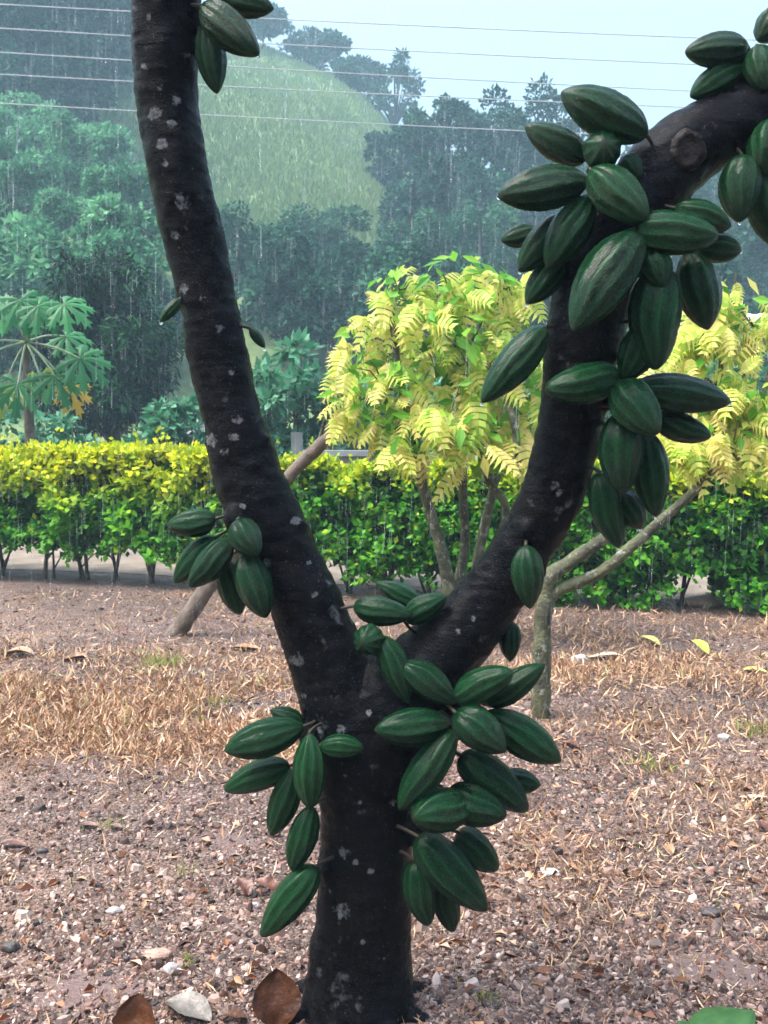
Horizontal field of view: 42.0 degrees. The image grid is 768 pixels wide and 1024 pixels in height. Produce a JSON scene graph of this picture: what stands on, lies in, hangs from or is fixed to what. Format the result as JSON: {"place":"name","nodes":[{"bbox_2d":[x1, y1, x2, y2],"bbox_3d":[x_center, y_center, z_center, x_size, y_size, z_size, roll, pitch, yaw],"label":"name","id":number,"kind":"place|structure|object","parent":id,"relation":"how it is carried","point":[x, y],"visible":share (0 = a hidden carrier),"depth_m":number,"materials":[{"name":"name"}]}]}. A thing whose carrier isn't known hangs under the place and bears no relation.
{"place":"outdoors","nodes":[
{"label":"outdoors","id":0,"kind":"place"},
{"bbox_2d":[0,103,587,133],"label":"power line","id":1,"kind":"object","parent":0,"point":[282,118],"visible":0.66,"depth_m":25.28,"materials":[{"name":"metal"}]},
{"bbox_2d":[0,74,683,107],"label":"power line","id":2,"kind":"object","parent":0,"point":[330,91],"visible":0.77,"depth_m":25.23,"materials":[{"name":"metal"}]},
{"bbox_2d":[0,52,689,90],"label":"power line","id":3,"kind":"object","parent":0,"point":[359,73],"visible":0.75,"depth_m":25.19,"materials":[{"name":"metal"}]},
{"bbox_2d":[303,450,389,463],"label":"wall","id":4,"kind":"structure","parent":0,"point":[343,456],"depth_m":12.44,"materials":[{"name":"concrete"}]},
{"bbox_2d":[0,28,696,64],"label":"power line","id":5,"kind":"object","parent":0,"point":[384,49],"visible":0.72,"depth_m":25.15,"materials":[{"name":"metal"}]},
{"bbox_2d":[0,4,755,40],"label":"power line","id":6,"kind":"object","parent":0,"point":[391,24],"visible":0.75,"depth_m":25.10,"materials":[{"name":"metal"}]},
{"bbox_2d":[0,52,767,1023],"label":"ground","id":7,"kind":"structure","parent":0,"point":[26,580],"depth_m":3.71,"materials":[{"name":"brown soil"}]},
{"bbox_2d":[0,409,19,447],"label":"shrub","id":8,"kind":"object","parent":7,"relation":"on","point":[7,416],"visible":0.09,"depth_m":14.37,"materials":[{"name":"green plant"}]},
{"bbox_2d":[0,941,19,952],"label":"stone","id":9,"kind":"object","parent":7,"relation":"on","point":[10,947],"visible":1,"depth_m":2.70,"materials":[{"name":"grey stone"}]},
{"bbox_2d":[0,838,25,845],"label":"fallen leaf","id":10,"kind":"object","parent":7,"relation":"on","point":[14,841],"visible":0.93,"depth_m":3.42,"materials":[{"name":"plant"}]},
{"bbox_2d":[0,646,33,654],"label":"fallen leaf","id":11,"kind":"object","parent":7,"relation":"on","point":[22,649],"visible":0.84,"depth_m":6.28,"materials":[{"name":"beige plant"}]},
{"bbox_2d":[0,134,67,232],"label":"hillside tree","id":12,"kind":"object","parent":7,"relation":"on","point":[25,176],"visible":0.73,"depth_m":43.64,"materials":[{"name":"green plant"}]},
{"bbox_2d":[36,847,47,853],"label":"stone","id":13,"kind":"object","parent":7,"relation":"on","point":[40,850],"visible":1,"depth_m":3.35,"materials":[{"name":"grey stone"}]},
{"bbox_2d":[18,186,95,241],"bbox_3d":[-12.030,-9.806,39.553,4.214,5.684,4.121,3,5,32],"label":"hillside tree","id":14,"kind":"object","parent":7,"relation":"on","point":[56,206],"visible":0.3,"depth_m":38.47,"materials":[{"name":"green plant"}]},
{"bbox_2d":[0,289,114,445],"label":"papaya tree","id":15,"kind":"object","parent":7,"relation":"on","point":[36,322],"visible":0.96,"depth_m":12.60,"materials":[{"name":"green plant"}]},
{"bbox_2d":[17,409,100,446],"bbox_3d":[-4.894,-0.635,14.808,1.570,1.839,1.164,2,5,24],"label":"shrub","id":16,"kind":"object","parent":7,"relation":"on","point":[53,433],"visible":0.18,"depth_m":14.74,"materials":[{"name":"green plant"}]},
{"bbox_2d":[13,750,108,767],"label":"puddle","id":17,"kind":"object","parent":7,"relation":"on","point":[58,763],"visible":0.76,"depth_m":4.27,"materials":[{"name":"brown liquid"}]},
{"bbox_2d":[0,0,133,124],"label":"forest","id":18,"kind":"object","parent":7,"relation":"on","point":[83,93],"visible":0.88,"depth_m":60.69,"materials":[{"name":"green plant"}]},
{"bbox_2d":[61,652,88,660],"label":"fallen leaf","id":19,"kind":"object","parent":7,"relation":"on","point":[77,655],"visible":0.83,"depth_m":6.17,"materials":[{"name":"brown plant"}]},
{"bbox_2d":[0,89,171,327],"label":"thicket","id":20,"kind":"object","parent":7,"relation":"on","point":[29,248],"visible":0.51,"depth_m":34.62,"materials":[{"name":"green plant"}]},
{"bbox_2d":[35,969,140,1009],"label":"puddle","id":21,"kind":"object","parent":7,"relation":"on","point":[76,986],"visible":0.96,"depth_m":2.52,"materials":[{"name":"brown liquid"}]},
{"bbox_2d":[79,821,97,825],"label":"fallen leaf","id":22,"kind":"object","parent":7,"relation":"on","point":[88,823],"visible":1,"depth_m":3.54,"materials":[{"name":"brown plant"}]},
{"bbox_2d":[12,238,184,442],"bbox_3d":[-5.562,-2.726,19.946,3.358,5.416,3.358,0,5,0],"label":"mango tree","id":23,"kind":"object","parent":7,"relation":"on","point":[134,390],"visible":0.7,"depth_m":19.27,"materials":[{"name":"green plant"}]},
{"bbox_2d":[82,813,127,830],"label":"grass tuft","id":24,"kind":"object","parent":7,"relation":"on","point":[108,822],"visible":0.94,"depth_m":3.55,"materials":[{"name":"plant"}]},
{"bbox_2d":[105,906,121,913],"bbox_3d":[-0.789,1.165,2.919,0.041,0.024,0.038,-4,6,-38],"label":"stone","id":25,"kind":"object","parent":7,"relation":"on","point":[113,910],"visible":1,"depth_m":2.91,"materials":[{"name":"white stone"}]},
{"bbox_2d":[111,823,121,827],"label":"fallen leaf","id":26,"kind":"object","parent":7,"relation":"on","point":[118,825],"visible":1,"depth_m":3.54,"materials":[{"name":"plant"}]},
{"bbox_2d":[0,426,235,583],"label":"hedge","id":27,"kind":"object","parent":7,"relation":"on","point":[113,497],"visible":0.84,"depth_m":9.11,"materials":[{"name":"green plant"}]},
{"bbox_2d":[78,161,161,238],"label":"hillside tree","id":28,"kind":"object","parent":7,"relation":"on","point":[130,182],"visible":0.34,"depth_m":41.55,"materials":[{"name":"green plant"}]},
{"bbox_2d":[111,993,155,1023],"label":"fallen leaf","id":29,"kind":"object","parent":7,"relation":"on","point":[136,1008],"visible":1,"depth_m":2.31,"materials":[{"name":"brown plant"}]},
{"bbox_2d":[144,948,171,959],"bbox_3d":[-0.604,1.181,2.669,0.078,0.029,0.048,0,5,0],"label":"stone","id":30,"kind":"object","parent":7,"relation":"on","point":[158,953],"visible":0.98,"depth_m":2.66,"materials":[{"name":"beige stone"}]},
{"bbox_2d":[130,648,187,672],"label":"grass tuft","id":31,"kind":"object","parent":7,"relation":"on","point":[155,659],"visible":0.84,"depth_m":5.93,"materials":[{"name":"green plant"}]},
{"bbox_2d":[121,393,204,447],"bbox_3d":[-3.073,-0.711,14.465,1.561,2.035,1.098,0,5,0],"label":"shrub","id":32,"kind":"object","parent":7,"relation":"on","point":[172,416],"visible":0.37,"depth_m":14.23,"materials":[{"name":"green plant"}]},
{"bbox_2d":[163,962,181,974],"bbox_3d":[-0.550,1.186,2.595,0.049,0.035,0.037,0,5,0],"label":"stone","id":33,"kind":"object","parent":7,"relation":"on","point":[169,967],"visible":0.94,"depth_m":2.58,"materials":[{"name":"white stone"}]},
{"bbox_2d":[175,861,197,875],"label":"grass tuft","id":34,"kind":"object","parent":7,"relation":"on","point":[183,870],"visible":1,"depth_m":3.19,"materials":[{"name":"beige plant"}]},
{"bbox_2d":[165,991,211,1021],"bbox_3d":[-0.473,1.193,2.412,0.126,0.029,0.098,0,5,0],"label":"stone","id":35,"kind":"object","parent":7,"relation":"on","point":[197,1005],"visible":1,"depth_m":2.42,"materials":[{"name":"white stone"}]},
{"bbox_2d":[174,420,204,444],"bbox_3d":[-3.463,-0.682,17.044,1.224,2.206,1.168,0,5,0],"label":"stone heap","id":36,"kind":"object","parent":7,"relation":"on","point":[202,427],"visible":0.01,"depth_m":16.69,"materials":[{"name":"grey stone"}]},
{"bbox_2d":[181,946,201,966],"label":"grass tuft","id":37,"kind":"object","parent":7,"relation":"on","point":[187,956],"visible":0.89,"depth_m":2.66,"materials":[{"name":"green plant"}]},
{"bbox_2d":[192,957,199,962],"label":"stone","id":38,"kind":"object","parent":7,"relation":"on","point":[196,959],"visible":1,"depth_m":2.65,"materials":[{"name":"grey stone"}]},
{"bbox_2d":[200,692,236,707],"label":"grass tuft","id":39,"kind":"object","parent":7,"relation":"on","point":[218,700],"visible":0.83,"depth_m":5.14,"materials":[{"name":"plant"}]},
{"bbox_2d":[187,829,257,858],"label":"gravel","id":40,"kind":"structure","parent":7,"relation":"on","point":[234,835],"depth_m":3.44,"materials":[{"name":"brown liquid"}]},
{"bbox_2d":[216,1004,248,1017],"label":"fallen leaf","id":41,"kind":"object","parent":7,"relation":"on","point":[233,1010],"visible":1,"depth_m":2.39,"materials":[{"name":"brown plant"}]},
{"bbox_2d":[236,878,253,895],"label":"fallen leaf","id":42,"kind":"object","parent":7,"relation":"on","point":[246,885],"visible":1,"depth_m":3.04,"materials":[{"name":"plant"}]},
{"bbox_2d":[231,643,260,649],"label":"fallen leaf","id":43,"kind":"object","parent":7,"relation":"on","point":[250,646],"visible":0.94,"depth_m":6.47,"materials":[{"name":"beige plant"}]},
{"bbox_2d":[163,402,335,635],"bbox_3d":[-0.929,0.102,6.873,1.272,1.740,0.162,0,5,-5],"label":"leaning trunk","id":44,"kind":"object","parent":7,"relation":"on","point":[190,612],"visible":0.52,"depth_m":6.84,"materials":[{"name":"brown plant"}]},
{"bbox_2d":[218,199,282,301],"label":"hillside tree","id":45,"kind":"object","parent":7,"relation":"on","point":[231,222],"visible":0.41,"depth_m":40.56,"materials":[{"name":"green plant"}]},
{"bbox_2d":[252,902,259,908],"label":"stone","id":46,"kind":"object","parent":7,"relation":"on","point":[257,906],"visible":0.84,"depth_m":2.96,"materials":[{"name":"grey stone"}]},
{"bbox_2d":[103,44,409,258],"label":"hill grass","id":47,"kind":"structure","parent":7,"relation":"on","point":[276,163],"depth_m":72.91,"materials":[{"name":"green plant"}]},
{"bbox_2d":[254,877,278,891],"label":"fallen leaf","id":48,"kind":"object","parent":7,"relation":"on","point":[271,883],"visible":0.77,"depth_m":3.05,"materials":[{"name":"plant"}]},
{"bbox_2d":[245,0,295,48],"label":"ridge tree","id":49,"kind":"object","parent":7,"relation":"on","point":[263,29],"visible":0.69,"depth_m":107.36,"materials":[{"name":"green plant"}]},
{"bbox_2d":[251,968,301,1023],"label":"fallen leaf","id":50,"kind":"object","parent":7,"relation":"on","point":[277,998],"visible":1,"depth_m":2.38,"materials":[{"name":"brown plant"}]},
{"bbox_2d":[291,432,302,454],"bbox_3d":[-1.060,-0.274,12.217,0.130,1.400,0.130,0,5,0],"label":"concrete post","id":51,"kind":"object","parent":7,"relation":"on","point":[296,442],"visible":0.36,"depth_m":12.11,"materials":[{"name":"grey concrete"}]},
{"bbox_2d":[252,326,359,457],"bbox_3d":[-1.413,-1.327,15.497,2.159,3.099,1.742,0,5,0],"label":"shrub","id":52,"kind":"object","parent":7,"relation":"on","point":[294,389],"visible":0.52,"depth_m":15.16,"materials":[{"name":"green plant"}]},
{"bbox_2d":[276,24,352,70],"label":"ridge tree","id":53,"kind":"object","parent":7,"relation":"on","point":[317,57],"visible":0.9,"depth_m":106.97,"materials":[{"name":"green plant"}]},
{"bbox_2d":[270,202,373,253],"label":"hillside tree","id":54,"kind":"object","parent":7,"relation":"on","point":[320,225],"visible":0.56,"depth_m":48.06,"materials":[{"name":"green plant"}]},
{"bbox_2d":[331,53,391,94],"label":"ridge tree","id":55,"kind":"object","parent":7,"relation":"on","point":[352,64],"visible":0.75,"depth_m":103.50,"materials":[{"name":"green plant"}]},
{"bbox_2d":[370,571,393,581],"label":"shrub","id":56,"kind":"object","parent":7,"relation":"on","point":[383,576],"depth_m":9.43,"materials":[{"name":"green plant"}]},
{"bbox_2d":[0,544,764,602],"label":"path","id":57,"kind":"structure","parent":7,"relation":"on","point":[132,563],"depth_m":10.30,"materials":[{"name":"grey concrete"}]},
{"bbox_2d":[312,376,454,460],"bbox_3d":[0.012,-1.125,16.402,2.564,2.554,2.027,0,5,0],"label":"shrub","id":58,"kind":"object","parent":7,"relation":"on","point":[383,414],"visible":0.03,"depth_m":16.02,"materials":[{"name":"green plant"}]},
{"bbox_2d":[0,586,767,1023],"bbox_3d":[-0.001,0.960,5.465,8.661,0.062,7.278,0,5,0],"label":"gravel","id":59,"kind":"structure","parent":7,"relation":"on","point":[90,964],"depth_m":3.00,"materials":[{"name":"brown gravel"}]},
{"bbox_2d":[0,587,767,1023],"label":"dry grass","id":60,"kind":"structure","parent":7,"relation":"on","point":[92,709],"depth_m":4.80,"materials":[{"name":"plant"}]},
{"bbox_2d":[0,222,767,383],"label":"thicket","id":61,"kind":"object","parent":7,"relation":"on","point":[290,282],"visible":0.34,"depth_m":35.12,"materials":[{"name":"green plant"}]},
{"bbox_2d":[0,594,767,1023],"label":"leaf litter","id":62,"kind":"object","parent":7,"relation":"on","point":[440,940],"visible":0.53,"depth_m":3.00,"materials":[{"name":"brown plant"}]},
{"bbox_2d":[363,129,409,191],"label":"hillside tree","id":63,"kind":"object","parent":7,"relation":"on","point":[379,149],"visible":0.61,"depth_m":71.50,"materials":[{"name":"green plant"}]},
{"bbox_2d":[365,46,426,126],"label":"ridge tree","id":64,"kind":"object","parent":7,"relation":"on","point":[396,114],"visible":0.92,"depth_m":100.03,"materials":[{"name":"green plant"}]},
{"bbox_2d":[276,436,524,593],"bbox_3d":[-0.045,0.048,8.621,2.752,1.402,1.028,1,5,14],"label":"hedge","id":65,"kind":"object","parent":7,"relation":"on","point":[363,518],"visible":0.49,"depth_m":8.40,"materials":[{"name":"green plant"}]},
{"bbox_2d":[368,206,456,268],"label":"slope tree","id":66,"kind":"object","parent":7,"relation":"on","point":[424,234],"visible":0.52,"depth_m":44.43,"materials":[{"name":"green plant"}]},
{"bbox_2d":[316,250,547,595],"bbox_3d":[0.387,-0.369,6.461,1.690,2.626,1.056,0,5,0],"label":"young tree","id":67,"kind":"object","parent":7,"relation":"on","point":[456,438],"visible":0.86,"depth_m":6.39,"materials":[{"name":"yellow plant"}]},
{"bbox_2d":[386,91,491,184],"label":"slope tree","id":68,"kind":"object","parent":7,"relation":"on","point":[413,140],"visible":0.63,"depth_m":63.24,"materials":[{"name":"green plant"}]},
{"bbox_2d":[130,0,767,1023],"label":"cacao tree","id":69,"kind":"object","parent":7,"relation":"on","point":[380,726],"visible":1,"depth_m":2.25,"materials":[{"name":"green plant"}]},
{"bbox_2d":[437,200,525,341],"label":"slope tree","id":70,"kind":"object","parent":7,"relation":"on","point":[501,217],"visible":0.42,"depth_m":46.65,"materials":[{"name":"green plant"}]},
{"bbox_2d":[471,988,501,1006],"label":"grass tuft","id":71,"kind":"object","parent":7,"relation":"on","point":[481,996],"visible":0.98,"depth_m":2.45,"materials":[{"name":"green plant"}]},
{"bbox_2d":[450,83,549,269],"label":"slope tree","id":72,"kind":"object","parent":7,"relation":"on","point":[506,151],"visible":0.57,"depth_m":60.91,"materials":[{"name":"green plant"}]},
{"bbox_2d":[504,71,589,210],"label":"slope tree","id":73,"kind":"object","parent":7,"relation":"on","point":[547,106],"visible":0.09,"depth_m":65.00,"materials":[{"name":"green plant"}]},
{"bbox_2d":[540,868,559,875],"bbox_3d":[0.531,1.150,3.193,0.067,0.024,0.040,1,5,14],"label":"stone","id":74,"kind":"object","parent":7,"relation":"on","point":[552,870],"visible":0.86,"depth_m":3.18,"materials":[{"name":"white stone"}]},
{"bbox_2d":[502,367,611,459],"bbox_3d":[2.575,-1.052,14.923,2.049,2.639,1.725,0,5,0],"label":"shrub","id":75,"kind":"object","parent":7,"relation":"on","point":[608,415],"visible":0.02,"depth_m":14.65,"materials":[{"name":"green plant"}]},
{"bbox_2d":[526,827,601,851],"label":"puddle","id":76,"kind":"object","parent":7,"relation":"on","point":[569,837],"visible":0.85,"depth_m":3.45,"materials":[{"name":"brown liquid"}]},
{"bbox_2d":[374,145,767,322],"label":"forest","id":77,"kind":"object","parent":7,"relation":"on","point":[435,189],"visible":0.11,"depth_m":53.83,"materials":[{"name":"green plant"}]},
{"bbox_2d":[563,740,578,746],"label":"fallen leaf","id":78,"kind":"object","parent":7,"relation":"on","point":[573,742],"visible":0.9,"depth_m":4.45,"materials":[{"name":"plant"}]},
{"bbox_2d":[571,654,587,662],"bbox_3d":[1.194,0.899,6.107,0.107,0.067,0.068,0,5,0],"label":"stone","id":79,"kind":"object","parent":7,"relation":"on","point":[583,656],"visible":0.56,"depth_m":6.08,"materials":[{"name":"white stone"}]},
{"bbox_2d":[551,634,652,647],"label":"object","id":80,"kind":"object","parent":7,"relation":"on","point":[605,642],"visible":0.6,"depth_m":6.73,"materials":[{"name":"brown liquid"}]},
{"bbox_2d":[589,652,622,656],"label":"fallen leaf","id":81,"kind":"object","parent":7,"relation":"on","point":[603,654],"visible":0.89,"depth_m":6.18,"materials":[{"name":"beige plant"}]},
{"bbox_2d":[531,272,767,718],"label":"pruned tree","id":82,"kind":"object","parent":7,"relation":"on","point":[741,442],"visible":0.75,"depth_m":4.83,"materials":[{"name":"yellow plant"}]},
{"bbox_2d":[640,635,659,644],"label":"fallen leaf","id":83,"kind":"object","parent":7,"relation":"on","point":[653,638],"visible":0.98,"depth_m":6.61,"materials":[{"name":"yellow plant"}]},
{"bbox_2d":[625,748,686,775],"bbox_3d":[1.142,1.057,4.177,0.217,0.125,0.212,-2,5,-23],"label":"grass tuft","id":84,"kind":"object","parent":7,"relation":"on","point":[653,761],"visible":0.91,"depth_m":4.18,"materials":[{"name":"yellow plant"}]},
{"bbox_2d":[547,458,767,615],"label":"hedge","id":85,"kind":"object","parent":7,"relation":"on","point":[719,538],"visible":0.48,"depth_m":7.82,"materials":[{"name":"green plant"}]},
{"bbox_2d":[637,366,678,466],"bbox_3d":[4.069,-1.081,14.966,1.859,2.693,1.551,0,5,0],"label":"shrub","id":86,"kind":"object","parent":7,"relation":"on","point":[652,374],"visible":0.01,"depth_m":14.63,"materials":[{"name":"green plant"}]},
{"bbox_2d":[659,968,667,974],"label":"stone","id":87,"kind":"object","parent":7,"relation":"on","point":[663,971],"visible":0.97,"depth_m":2.60,"materials":[{"name":"grey stone"}]},
{"bbox_2d":[662,844,674,854],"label":"fallen leaf","id":88,"kind":"object","parent":7,"relation":"on","point":[670,848],"visible":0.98,"depth_m":3.32,"materials":[{"name":"plant"}]},
{"bbox_2d":[691,639,708,654],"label":"fallen leaf","id":89,"kind":"object","parent":7,"relation":"on","point":[699,643],"visible":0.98,"depth_m":6.31,"materials":[{"name":"yellow plant"}]},
{"bbox_2d":[684,594,724,606],"bbox_3d":[2.589,0.727,8.108,0.352,0.130,0.215,0,5,0],"label":"stone","id":90,"kind":"object","parent":7,"relation":"on","point":[698,600],"visible":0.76,"depth_m":8.05,"materials":[{"name":"grey stone"}]},
{"bbox_2d":[701,907,725,917],"bbox_3d":[0.961,1.170,2.920,0.073,0.029,0.045,0,5,0],"label":"stone","id":91,"kind":"object","parent":7,"relation":"on","point":[715,911],"visible":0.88,"depth_m":2.91,"materials":[{"name":"grey stone"}]},
{"bbox_2d":[660,950,767,987],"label":"puddle","id":92,"kind":"object","parent":7,"relation":"on","point":[686,960],"visible":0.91,"depth_m":2.62,"materials":[{"name":"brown liquid"}]},
{"bbox_2d":[718,734,730,738],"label":"stone","id":93,"kind":"object","parent":7,"relation":"on","point":[723,736],"visible":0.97,"depth_m":4.58,"materials":[{"name":"white stone"}]},
{"bbox_2d":[691,347,767,464],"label":"shrub","id":94,"kind":"object","parent":7,"relation":"on","point":[760,381],"visible":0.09,"depth_m":13.58,"materials":[{"name":"green plant"}]},
{"bbox_2d":[711,170,767,306],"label":"slope tree","id":95,"kind":"object","parent":7,"relation":"on","point":[743,245],"visible":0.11,"depth_m":49.41,"materials":[{"name":"green plant"}]},
{"bbox_2d":[734,716,767,738],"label":"grass tuft","id":96,"kind":"object","parent":7,"relation":"on","point":[752,729],"visible":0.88,"depth_m":4.65,"materials":[{"name":"green plant"}]},
{"bbox_2d":[739,794,764,797],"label":"fallen leaf","id":97,"kind":"object","parent":7,"relation":"on","point":[754,795],"visible":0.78,"depth_m":3.82,"materials":[{"name":"beige plant"}]},
{"bbox_2d":[742,666,766,672],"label":"fallen leaf","id":98,"kind":"object","parent":7,"relation":"on","point":[748,668],"visible":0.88,"depth_m":5.88,"materials":[{"name":"yellow plant"}]},
{"bbox_2d":[757,820,767,830],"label":"fallen leaf","id":99,"kind":"object","parent":7,"relation":"on","point":[763,824],"visible":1,"depth_m":3.52,"materials":[{"name":"plant"}]},
{"bbox_2d":[201,0,767,169],"label":"sky","id":100,"kind":"structure","parent":0,"point":[682,18],"materials":[{"name":"white"}]},
{"bbox_2d":[677,1006,755,1023],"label":"leaf","id":101,"kind":"object","parent":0,"point":[719,1015],"visible":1,"depth_m":2.31,"materials":[{"name":"green plant"}]},
{"bbox_2d":[728,313,767,394],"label":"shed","id":102,"kind":"structure","parent":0,"point":[758,316],"depth_m":20.87,"materials":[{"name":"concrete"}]}
]}

